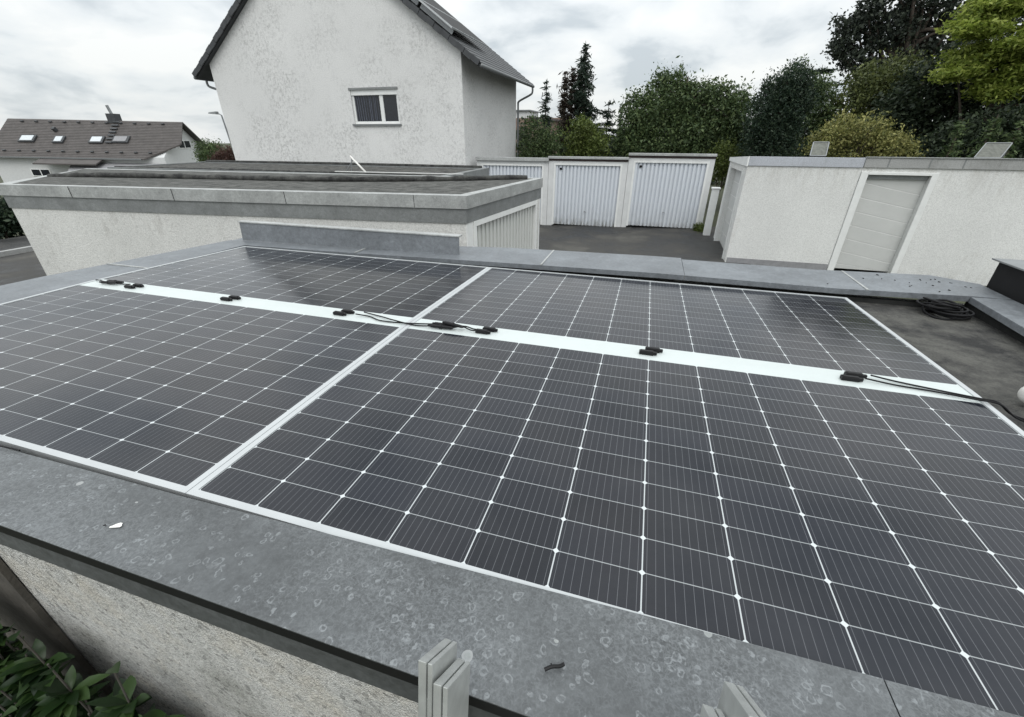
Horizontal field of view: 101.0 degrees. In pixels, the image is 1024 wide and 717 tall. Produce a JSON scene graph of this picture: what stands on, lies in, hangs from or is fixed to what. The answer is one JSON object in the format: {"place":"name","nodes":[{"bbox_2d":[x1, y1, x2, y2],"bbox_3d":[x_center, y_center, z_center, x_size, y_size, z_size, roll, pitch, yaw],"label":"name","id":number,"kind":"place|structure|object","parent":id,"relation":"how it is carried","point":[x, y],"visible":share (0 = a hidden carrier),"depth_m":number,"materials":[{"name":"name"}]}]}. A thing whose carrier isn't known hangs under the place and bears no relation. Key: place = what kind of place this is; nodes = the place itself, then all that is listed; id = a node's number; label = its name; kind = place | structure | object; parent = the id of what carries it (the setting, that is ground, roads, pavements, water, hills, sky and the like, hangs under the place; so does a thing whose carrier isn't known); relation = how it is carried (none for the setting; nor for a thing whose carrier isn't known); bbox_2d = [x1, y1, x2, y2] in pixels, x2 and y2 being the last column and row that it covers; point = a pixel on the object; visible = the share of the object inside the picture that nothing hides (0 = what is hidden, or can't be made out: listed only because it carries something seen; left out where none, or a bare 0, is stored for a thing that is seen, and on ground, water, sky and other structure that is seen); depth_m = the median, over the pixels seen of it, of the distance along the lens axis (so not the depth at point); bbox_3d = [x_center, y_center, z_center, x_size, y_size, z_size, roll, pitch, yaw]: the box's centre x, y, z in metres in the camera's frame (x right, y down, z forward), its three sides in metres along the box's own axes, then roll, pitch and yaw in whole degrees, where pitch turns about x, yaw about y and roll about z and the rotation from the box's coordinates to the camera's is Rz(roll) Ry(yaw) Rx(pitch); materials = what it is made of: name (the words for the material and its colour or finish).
{"place":"outdoors","nodes":[
{"label":"outdoors","id":0,"kind":"place"},
{"bbox_2d":[0,236,30,250],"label":"pavement","id":1,"kind":"structure","parent":0,"point":[14,242],"depth_m":13.01,"materials":[{"name":"concrete"}]},
{"bbox_2d":[0,251,46,285],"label":"road","id":2,"kind":"structure","parent":0,"point":[20,267],"depth_m":10.99,"materials":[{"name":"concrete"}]},
{"bbox_2d":[0,140,985,303],"bbox_3d":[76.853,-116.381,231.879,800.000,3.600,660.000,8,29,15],"label":"ground","id":3,"kind":"structure","parent":0,"point":[718,205],"depth_m":19.99,"materials":[{"name":"soil"}]},
{"bbox_2d":[0,195,25,238],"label":"hedge","id":4,"kind":"object","parent":3,"relation":"on","point":[10,226],"visible":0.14,"depth_m":14.11,"materials":[{"name":"green plant"}]},
{"bbox_2d":[0,246,33,256],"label":"kerb","id":5,"kind":"structure","parent":3,"relation":"on","point":[3,253],"depth_m":12.30,"materials":[{"name":"concrete"}]},
{"bbox_2d":[0,558,112,697],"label":"wooden board","id":6,"kind":"object","parent":3,"relation":"on","point":[22,609],"depth_m":1.41,"materials":[{"name":"brown wood"}]},
{"bbox_2d":[0,618,185,716],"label":"laurel bush","id":7,"kind":"object","parent":3,"relation":"on","point":[34,682],"visible":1,"depth_m":1.20,"materials":[{"name":"green plant"}]},
{"bbox_2d":[0,105,202,182],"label":"brown roofed house","id":8,"kind":"structure","parent":3,"relation":"on","point":[30,148],"depth_m":37.75,"materials":[{"name":"tile"}]},
{"bbox_2d":[30,169,51,175],"bbox_3d":[-42.122,-16.639,37.795,1.700,0.627,0.057,-1,28,-1],"label":"window","id":9,"kind":"structure","parent":8,"relation":"in","point":[35,172],"depth_m":37.76,"materials":[{"name":"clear glass"}]},
{"bbox_2d":[179,140,191,148],"bbox_3d":[-30.913,-20.209,39.854,0.050,0.701,1.800,-1,28,-1],"label":"window","id":10,"kind":"structure","parent":8,"relation":"in","point":[185,143],"depth_m":39.96,"materials":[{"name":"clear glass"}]},
{"bbox_2d":[190,137,226,161],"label":"broadleaf tree","id":11,"kind":"object","parent":3,"relation":"on","point":[203,151],"visible":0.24,"depth_m":32.70,"materials":[{"name":"green plant"}]},
{"bbox_2d":[207,143,234,159],"bbox_3d":[-20.491,-13.031,31.460,4.607,5.679,2.261,8,29,15],"label":"shrub","id":12,"kind":"object","parent":3,"relation":"on","point":[226,154],"visible":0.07,"depth_m":30.33,"materials":[{"name":"red plant"}]},
{"bbox_2d":[208,111,233,152],"bbox_3d":[-17.367,-12.030,26.162,1.220,5.651,0.240,8,29,15],"label":"street lamp","id":13,"kind":"object","parent":3,"relation":"on","point":[215,112],"visible":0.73,"depth_m":24.97,"materials":[{"name":"grey metal"}]},
{"bbox_2d":[0,168,542,275],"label":"long garage","id":14,"kind":"structure","parent":3,"relation":"on","point":[79,219],"depth_m":7.56,"materials":[{"name":"beige paint"}]},
{"bbox_2d":[477,206,532,248],"bbox_3d":[-0.104,-1.978,8.338,0.045,1.690,2.680,12,30,21],"label":"garage door","id":15,"kind":"structure","parent":14,"relation":"in","point":[513,230],"depth_m":8.18,"materials":[{"name":"beige paint"}]},
{"bbox_2d":[107,160,488,175],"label":"garage","id":16,"kind":"structure","parent":3,"relation":"on","point":[291,166],"depth_m":12.72,"materials":[{"name":"grey metal"}]},
{"bbox_2d":[346,155,366,172],"bbox_3d":[-4.002,-4.995,10.885,0.857,0.418,0.232,14,31,24],"label":"vent pipe","id":17,"kind":"object","parent":16,"relation":"on","point":[352,159],"visible":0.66,"depth_m":10.94,"materials":[{"name":"white plastic"}]},
{"bbox_2d":[192,0,534,165],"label":"gabled house","id":18,"kind":"structure","parent":3,"relation":"on","point":[389,81],"depth_m":15.82,"materials":[{"name":"paint"}]},
{"bbox_2d":[348,86,401,125],"bbox_3d":[-5.097,-9.386,15.756,2.080,1.230,0.200,8,29,15],"label":"window","id":19,"kind":"structure","parent":18,"relation":"in","point":[379,107],"depth_m":15.80,"materials":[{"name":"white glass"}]},
{"bbox_2d":[411,0,488,46],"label":"roof solar array","id":20,"kind":"object","parent":18,"relation":"attached to","point":[442,16],"visible":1,"depth_m":14.46,"materials":[{"name":"glass"}]},
{"bbox_2d":[0,220,1023,716],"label":"flat roof garage","id":21,"kind":"structure","parent":3,"relation":"on","point":[172,604],"depth_m":0.93,"materials":[{"name":"concrete"}]},
{"bbox_2d":[0,445,19,450],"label":"loose wire","id":22,"kind":"object","parent":21,"relation":"on","point":[10,448],"visible":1,"depth_m":1.21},
{"bbox_2d":[0,246,488,497],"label":"solar panel","id":23,"kind":"object","parent":21,"relation":"on","point":[182,377],"visible":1,"depth_m":1.82,"materials":[{"name":"black glass"}]},
{"bbox_2d":[544,662,564,671],"bbox_3d":[0.071,0.518,0.712,0.036,0.008,0.009,-5,28,-10],"label":"twig","id":24,"kind":"object","parent":21,"relation":"on","point":[553,666],"visible":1,"depth_m":0.71,"materials":[{"name":"black wood"}]},
{"bbox_2d":[186,267,1023,716],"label":"solar panel","id":25,"kind":"object","parent":21,"relation":"on","point":[836,481],"visible":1,"depth_m":1.17,"materials":[{"name":"black glass"}]},
{"bbox_2d":[827,274,971,291],"bbox_3d":[2.373,-0.477,2.635,0.780,0.023,0.318,8,29,15],"label":"debris","id":26,"kind":"object","parent":21,"relation":"on","point":[926,282],"visible":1,"depth_m":2.61,"materials":[{"name":"plant"}]},
{"bbox_2d":[916,297,974,319],"bbox_3d":[2.421,-0.280,2.364,0.254,0.113,0.206,8,29,15],"label":"cable coil","id":27,"kind":"object","parent":21,"relation":"on","point":[930,305],"visible":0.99,"depth_m":2.32,"materials":[{"name":"black rubber"}]},
{"bbox_2d":[986,258,1023,304],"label":"metal box","id":28,"kind":"object","parent":21,"relation":"attached to","point":[1007,279],"visible":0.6,"depth_m":2.40,"materials":[{"name":"black metal"}]},
{"bbox_2d":[1017,387,1023,402],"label":"plastic pipe","id":29,"kind":"object","parent":21,"relation":"on","point":[1020,394],"visible":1,"depth_m":1.55,"materials":[{"name":"white plastic"}]},
{"bbox_2d":[475,157,548,224],"bbox_3d":[0.765,-7.478,18.486,2.820,2.610,5.540,8,29,15],"label":"garage door frame","id":30,"kind":"structure","parent":3,"relation":"on","point":[530,167],"depth_m":15.76,"materials":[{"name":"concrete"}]},
{"bbox_2d":[484,165,541,223],"bbox_3d":[0.019,-6.302,16.261,2.290,2.050,0.050,8,29,15],"label":"garage door","id":31,"kind":"structure","parent":30,"relation":"in","point":[531,171],"depth_m":15.83,"materials":[{"name":"paint"}]},
{"bbox_2d":[516,110,561,154],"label":"brick house","id":32,"kind":"structure","parent":3,"relation":"on","point":[524,113],"depth_m":41.07,"materials":[{"name":"white tile"}]},
{"bbox_2d":[516,112,566,157],"bbox_3d":[1.388,-10.184,21.362,3.020,4.322,2.133,8,29,15],"label":"shrub","id":33,"kind":"object","parent":3,"relation":"on","point":[545,147],"visible":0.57,"depth_m":20.84,"materials":[{"name":"green plant"}]},
{"bbox_2d":[535,80,555,157],"bbox_3d":[1.764,-11.441,22.337,1.708,5.654,1.774,-25,37,-39],"label":"spruce tree","id":34,"kind":"object","parent":3,"relation":"on","point":[544,106],"visible":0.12,"depth_m":21.60,"materials":[{"name":"green plant"}]},
{"bbox_2d":[555,71,571,155],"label":"columnar conifer","id":35,"kind":"object","parent":3,"relation":"on","point":[562,108],"visible":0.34,"depth_m":21.77,"materials":[{"name":"green plant"}]},
{"bbox_2d":[564,66,577,153],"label":"columnar conifer","id":36,"kind":"object","parent":3,"relation":"on","point":[571,108],"visible":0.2,"depth_m":21.71,"materials":[{"name":"green plant"}]},
{"bbox_2d":[570,71,582,129],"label":"columnar conifer","id":37,"kind":"object","parent":3,"relation":"on","point":[577,100],"visible":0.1,"depth_m":21.84,"materials":[{"name":"green plant"}]},
{"bbox_2d":[560,43,604,156],"bbox_3d":[3.945,-11.776,21.861,3.162,7.618,3.348,-20,34,-33],"label":"cedar tree","id":38,"kind":"object","parent":3,"relation":"on","point":[586,106],"visible":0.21,"depth_m":21.00,"materials":[{"name":"green plant"}]},
{"bbox_2d":[556,113,613,156],"bbox_3d":[3.590,-9.998,21.205,3.022,4.149,2.147,8,29,15],"label":"shrub","id":39,"kind":"object","parent":3,"relation":"on","point":[587,143],"visible":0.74,"depth_m":20.48,"materials":[{"name":"green plant"}]},
{"bbox_2d":[546,156,628,226],"bbox_3d":[3.444,-7.123,17.763,2.835,2.665,5.540,8,29,15],"label":"garage door frame","id":40,"kind":"structure","parent":3,"relation":"on","point":[588,191],"depth_m":15.42,"materials":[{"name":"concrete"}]},
{"bbox_2d":[553,165,620,226],"bbox_3d":[2.690,-5.948,15.497,2.290,2.065,0.123,8,29,15],"label":"garage door","id":41,"kind":"structure","parent":40,"relation":"in","point":[584,195],"depth_m":15.50,"materials":[{"name":"paint"}]},
{"bbox_2d":[418,638,765,716],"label":"ladder","id":42,"kind":"object","parent":3,"relation":"on","point":[443,679],"visible":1,"depth_m":0.54,"materials":[{"name":"metal"}]},
{"bbox_2d":[596,99,617,156],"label":"spruce tree","id":43,"kind":"object","parent":3,"relation":"on","point":[609,114],"visible":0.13,"depth_m":22.05,"materials":[{"name":"green plant"}]},
{"bbox_2d":[611,103,624,155],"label":"spruce tree","id":44,"kind":"object","parent":3,"relation":"on","point":[618,122],"visible":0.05,"depth_m":23.44,"materials":[{"name":"green plant"}]},
{"bbox_2d":[621,153,716,227],"bbox_3d":[6.112,-6.805,17.025,2.795,2.800,5.540,8,29,15],"label":"garage door frame","id":45,"kind":"structure","parent":3,"relation":"on","point":[666,189],"depth_m":14.65,"materials":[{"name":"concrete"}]},
{"bbox_2d":[628,162,706,227],"bbox_3d":[5.353,-5.671,14.739,2.290,2.090,0.123,8,29,15],"label":"garage door","id":46,"kind":"structure","parent":45,"relation":"in","point":[663,194],"depth_m":14.74,"materials":[{"name":"paint"}]},
{"bbox_2d":[516,116,851,184],"bbox_3d":[20.140,-14.477,30.826,44.545,6.646,8.010,8,29,15],"label":"wood","id":47,"kind":"object","parent":3,"relation":"on","point":[522,118],"visible":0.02,"depth_m":33.95,"materials":[{"name":"green plant"}]},
{"bbox_2d":[605,55,762,159],"bbox_3d":[8.242,-10.871,20.535,7.318,6.339,3.389,8,29,15],"label":"broadleaf tree","id":48,"kind":"object","parent":3,"relation":"on","point":[689,116],"visible":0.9,"depth_m":19.74,"materials":[{"name":"green plant"}]},
{"bbox_2d":[704,135,743,192],"bbox_3d":[9.739,-8.559,19.552,2.335,3.180,1.620,8,29,15],"label":"shrub","id":49,"kind":"object","parent":3,"relation":"on","point":[721,166],"visible":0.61,"depth_m":19.11,"materials":[{"name":"green plant"}]},
{"bbox_2d":[734,54,825,156],"bbox_3d":[10.861,-9.068,17.576,3.158,5.911,2.774,8,29,15],"label":"evergreen tree","id":50,"kind":"object","parent":3,"relation":"on","point":[772,128],"visible":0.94,"depth_m":16.84,"materials":[{"name":"green plant"}]},
{"bbox_2d":[713,156,865,269],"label":"white garage","id":51,"kind":"structure","parent":3,"relation":"on","point":[790,212],"depth_m":10.53,"materials":[{"name":"paint"}]},
{"bbox_2d":[720,169,741,248],"bbox_3d":[6.303,-4.191,12.041,0.030,2.180,1.948,8,29,15],"label":"garage door","id":52,"kind":"structure","parent":51,"relation":"in","point":[737,176],"depth_m":12.43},
{"bbox_2d":[809,142,829,156],"bbox_3d":[7.416,-5.047,10.187,0.344,0.327,0.588,16,32,28],"label":"tilted solar panel","id":53,"kind":"object","parent":51,"relation":"on","point":[819,149],"visible":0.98,"depth_m":10.17,"materials":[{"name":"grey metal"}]},
{"bbox_2d":[771,53,849,156],"bbox_3d":[13.033,-10.200,19.392,4.121,6.240,2.606,8,29,15],"label":"broadleaf tree","id":54,"kind":"object","parent":3,"relation":"on","point":[815,119],"visible":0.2,"depth_m":18.39,"materials":[{"name":"green plant"}]},
{"bbox_2d":[797,65,839,156],"bbox_3d":[15.289,-11.786,22.389,2.865,6.250,3.298,8,29,15],"label":"pine tree","id":55,"kind":"object","parent":3,"relation":"on","point":[824,69],"visible":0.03,"depth_m":20.91,"materials":[{"name":"green plant"}]},
{"bbox_2d":[797,108,927,156],"bbox_3d":[12.043,-6.529,14.844,3.877,3.974,2.081,8,29,15],"label":"shrub","id":56,"kind":"object","parent":3,"relation":"on","point":[835,138],"visible":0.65,"depth_m":14.28,"materials":[{"name":"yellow plant"}]},
{"bbox_2d":[818,41,933,156],"bbox_3d":[15.700,-9.974,18.591,4.492,6.587,2.905,8,29,15],"label":"broadleaf tree","id":57,"kind":"object","parent":3,"relation":"on","point":[858,100],"visible":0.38,"depth_m":17.64,"materials":[{"name":"green plant"}]},
{"bbox_2d":[820,0,1023,104],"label":"oak tree","id":58,"kind":"object","parent":3,"relation":"on","point":[908,25],"visible":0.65,"depth_m":22.11,"materials":[{"name":"green plant"}]},
{"bbox_2d":[826,157,1023,285],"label":"white garage","id":59,"kind":"structure","parent":3,"relation":"on","point":[961,219],"depth_m":9.75,"materials":[{"name":"white paint"}]},
{"bbox_2d":[835,179,925,271],"bbox_3d":[8.814,-3.244,10.200,1.206,2.228,0.030,8,29,15],"label":"garage door","id":60,"kind":"structure","parent":59,"relation":"in","point":[884,210],"depth_m":10.17,"materials":[{"name":"white metal"}]},
{"bbox_2d":[974,142,1012,157],"bbox_3d":[10.629,-4.592,9.336,0.876,0.326,0.395,-19,33,-32],"label":"tilted solar panel","id":61,"kind":"object","parent":59,"relation":"on","point":[993,149],"visible":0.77,"depth_m":9.34,"materials":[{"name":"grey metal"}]},
{"bbox_2d":[845,32,1023,156],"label":"understorey tree","id":62,"kind":"object","parent":3,"relation":"on","point":[928,103],"visible":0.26,"depth_m":16.11,"materials":[{"name":"green plant"}]},
{"bbox_2d":[937,118,969,157],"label":"young conifer","id":63,"kind":"object","parent":3,"relation":"on","point":[953,146],"visible":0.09,"depth_m":13.15,"materials":[{"name":"green plant"}]},
{"bbox_2d":[887,93,1023,157],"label":"shrub","id":64,"kind":"object","parent":3,"relation":"on","point":[933,144],"visible":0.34,"depth_m":13.72,"materials":[{"name":"green plant"}]},
{"bbox_2d":[917,0,1023,127],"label":"maple tree","id":65,"kind":"object","parent":3,"relation":"on","point":[983,20],"visible":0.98,"depth_m":13.49,"materials":[{"name":"green plant"}]},
{"bbox_2d":[966,114,1006,157],"bbox_3d":[14.626,-5.646,13.463,1.337,3.700,1.298,-5,28,-9],"label":"young conifer","id":66,"kind":"object","parent":3,"relation":"on","point":[987,137],"visible":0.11,"depth_m":12.86,"materials":[{"name":"green plant"}]},
{"bbox_2d":[998,120,1023,157],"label":"young conifer","id":67,"kind":"object","parent":3,"relation":"on","point":[1012,137],"visible":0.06,"depth_m":12.72,"materials":[{"name":"green plant"}]},
{"bbox_2d":[0,0,1022,143],"label":"sky","id":68,"kind":"structure","parent":0,"point":[60,59],"materials":[{"name":"white"}]},
{"bbox_2d":[539,224,750,277],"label":"courtyard","id":69,"kind":"structure","parent":0,"point":[686,243],"depth_m":13.54,"materials":[{"name":"grey asphalt"}]},
{"bbox_2d":[691,220,704,231],"bbox_3d":[6.508,-4.465,14.532,0.569,0.562,0.703,-5,28,-10],"label":"weed","id":70,"kind":"object","parent":69,"relation":"on","point":[698,227],"visible":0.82,"depth_m":14.54,"materials":[{"name":"green plant"}]},
{"bbox_2d":[703,187,720,235],"bbox_3d":[6.488,-4.741,13.783,0.260,1.570,0.250,8,29,15],"label":"gate post","id":71,"kind":"object","parent":69,"relation":"on","point":[711,210],"visible":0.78,"depth_m":13.66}
]}

